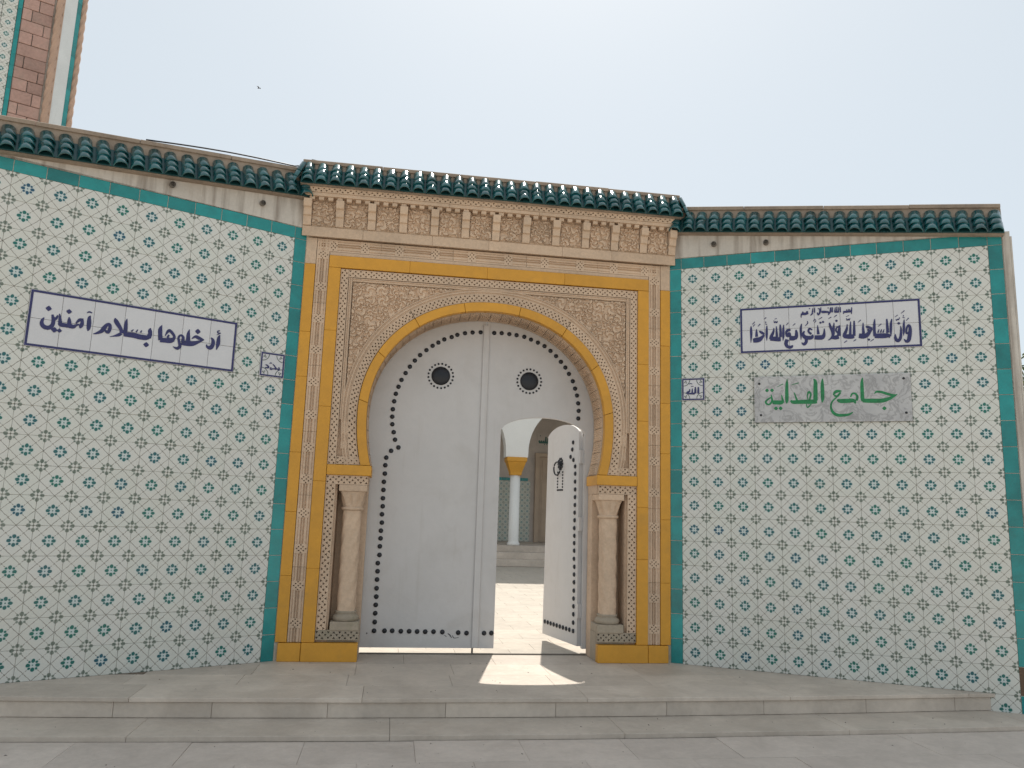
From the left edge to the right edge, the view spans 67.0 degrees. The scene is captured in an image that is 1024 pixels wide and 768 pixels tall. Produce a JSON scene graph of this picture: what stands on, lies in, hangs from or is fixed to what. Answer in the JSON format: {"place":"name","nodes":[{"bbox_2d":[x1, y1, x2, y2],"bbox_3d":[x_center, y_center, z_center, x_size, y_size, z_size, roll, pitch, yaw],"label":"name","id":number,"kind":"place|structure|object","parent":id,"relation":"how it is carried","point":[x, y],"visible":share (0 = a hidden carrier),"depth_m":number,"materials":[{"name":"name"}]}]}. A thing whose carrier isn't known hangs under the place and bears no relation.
{"place":"outdoors","nodes":[
{"label":"outdoors","id":0,"kind":"place"},
{"bbox_2d":[358,566,586,655],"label":"courtyard paving","id":1,"kind":"structure","parent":0,"point":[518,616],"depth_m":8.43,"materials":[{"name":"beige stone"}]},
{"bbox_2d":[0,0,88,126],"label":"minaret","id":2,"kind":"object","parent":1,"relation":"on","point":[41,41],"visible":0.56,"depth_m":12.60,"materials":[{"name":"brick"}]},
{"bbox_2d":[359,652,585,654],"bbox_3d":[-0.314,2.279,6.528,1.924,0.008,0.027,3,-10,-8],"label":"door threshold","id":3,"kind":"object","parent":1,"relation":"on","point":[474,653],"depth_m":6.53,"materials":[{"name":"beige stone"}]},
{"bbox_2d":[0,731,1023,767],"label":"plaza paving","id":4,"kind":"structure","parent":0,"point":[1003,749],"depth_m":4.35,"materials":[{"name":"stone"}]},
{"bbox_2d":[496,418,583,566],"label":"arcaded building","id":5,"kind":"structure","parent":0,"point":[521,529],"depth_m":21.34,"materials":[{"name":"paint"}]},
{"bbox_2d":[538,457,547,541],"bbox_3d":[1.039,3.224,21.590,0.614,2.336,0.050,3,-10,-8],"label":"door panel","id":6,"kind":"structure","parent":5,"relation":"in","point":[543,460],"depth_m":21.54,"materials":[{"name":"beige wood"}]},
{"bbox_2d":[72,0,1023,376],"label":"sky","id":7,"kind":"structure","parent":0,"point":[706,103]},
{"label":"ground","id":8,"kind":"structure","parent":0,"visible":0},
{"bbox_2d":[0,115,312,683],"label":"tiled wall","id":9,"kind":"structure","parent":8,"relation":"on","point":[142,510],"depth_m":5.63,"materials":[{"name":"tile"}]},
{"bbox_2d":[23,289,237,371],"bbox_3d":[-2.744,-0.373,5.679,1.398,0.398,0.016,9,-12,-35],"label":"calligraphy panel","id":10,"kind":"object","parent":9,"relation":"attached to","point":[189,341],"visible":1,"depth_m":5.63,"materials":[{"name":"white tile"}]},
{"bbox_2d":[146,139,313,166],"bbox_3d":[-2.213,-1.877,6.284,1.383,0.221,0.078,8,-11,-32],"label":"cable","id":11,"kind":"object","parent":9,"relation":"on","point":[222,151],"visible":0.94,"depth_m":6.20,"materials":[{"name":"black metal"}]},
{"bbox_2d":[259,351,284,378],"bbox_3d":[-1.932,-0.153,6.229,0.198,0.198,0.014,8,-12,-34],"label":"name tile","id":12,"kind":"object","parent":9,"relation":"attached to","point":[272,364],"visible":1,"depth_m":6.22,"materials":[{"name":"white tile"}]},
{"bbox_2d":[0,655,1023,742],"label":"entrance steps","id":13,"kind":"structure","parent":8,"relation":"on","point":[554,697],"depth_m":5.07,"materials":[{"name":"stone"}]},
{"bbox_2d":[275,159,689,662],"bbox_3d":[-0.209,0.225,6.613,3.539,4.093,0.567,3,-10,-8],"label":"stone gateway","id":14,"kind":"object","parent":13,"relation":"on","point":[398,259],"visible":0.99,"depth_m":6.61,"materials":[{"name":"stone"}]},
{"bbox_2d":[359,321,489,652],"bbox_3d":[-0.781,0.811,6.733,1.081,2.938,0.072,3,-10,-8],"label":"gate leaf","id":15,"kind":"object","parent":14,"relation":"attached to","point":[427,445],"visible":0.98,"depth_m":6.71,"materials":[{"name":"white paint"}]},
{"bbox_2d":[478,322,593,648],"bbox_3d":[0.249,0.850,6.900,1.053,2.894,0.109,4,-10,-12],"label":"gate leaf","id":16,"kind":"object","parent":14,"relation":"attached to","point":[531,375],"visible":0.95,"depth_m":6.98,"materials":[{"name":"white paint"}]},
{"bbox_2d":[542,425,583,645],"bbox_3d":[0.463,1.365,7.225,0.084,1.969,0.751,6,-10,-21],"label":"wicket door","id":17,"kind":"structure","parent":16,"relation":"attached to","point":[562,577],"depth_m":7.16,"materials":[{"name":"white paint"}]},
{"bbox_2d":[4,663,980,766],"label":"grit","id":18,"kind":"object","parent":13,"relation":"on","point":[496,690],"visible":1,"depth_m":5.11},
{"bbox_2d":[666,204,1023,713],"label":"tiled wall","id":19,"kind":"structure","parent":8,"relation":"on","point":[890,552],"depth_m":6.21,"materials":[{"name":"tile"}]},
{"bbox_2d":[682,378,704,400],"bbox_3d":[1.580,0.046,6.737,0.198,0.198,0.014,-2,-10,20],"label":"name tile","id":20,"kind":"object","parent":19,"relation":"attached to","point":[693,389],"visible":1,"depth_m":6.73,"materials":[{"name":"white tile"}]},
{"bbox_2d":[740,298,922,353],"bbox_3d":[2.630,-0.476,6.446,1.398,0.398,0.016,-2,-10,20],"label":"calligraphy panel","id":21,"kind":"object","parent":19,"relation":"attached to","point":[782,326],"visible":1,"depth_m":6.43,"materials":[{"name":"white tile"}]},
{"bbox_2d":[754,373,912,422],"bbox_3d":[2.610,0.118,6.333,1.190,0.387,0.022,-2,-10,20],"label":"marble plate","id":22,"kind":"object","parent":19,"relation":"attached to","point":[858,398],"visible":1,"depth_m":6.32,"materials":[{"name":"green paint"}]},
{"bbox_2d":[1021,353,1023,385],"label":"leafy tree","id":23,"kind":"object","parent":8,"relation":"on","point":[1023,368],"depth_m":12.22,"materials":[{"name":"green plant"}]}
]}

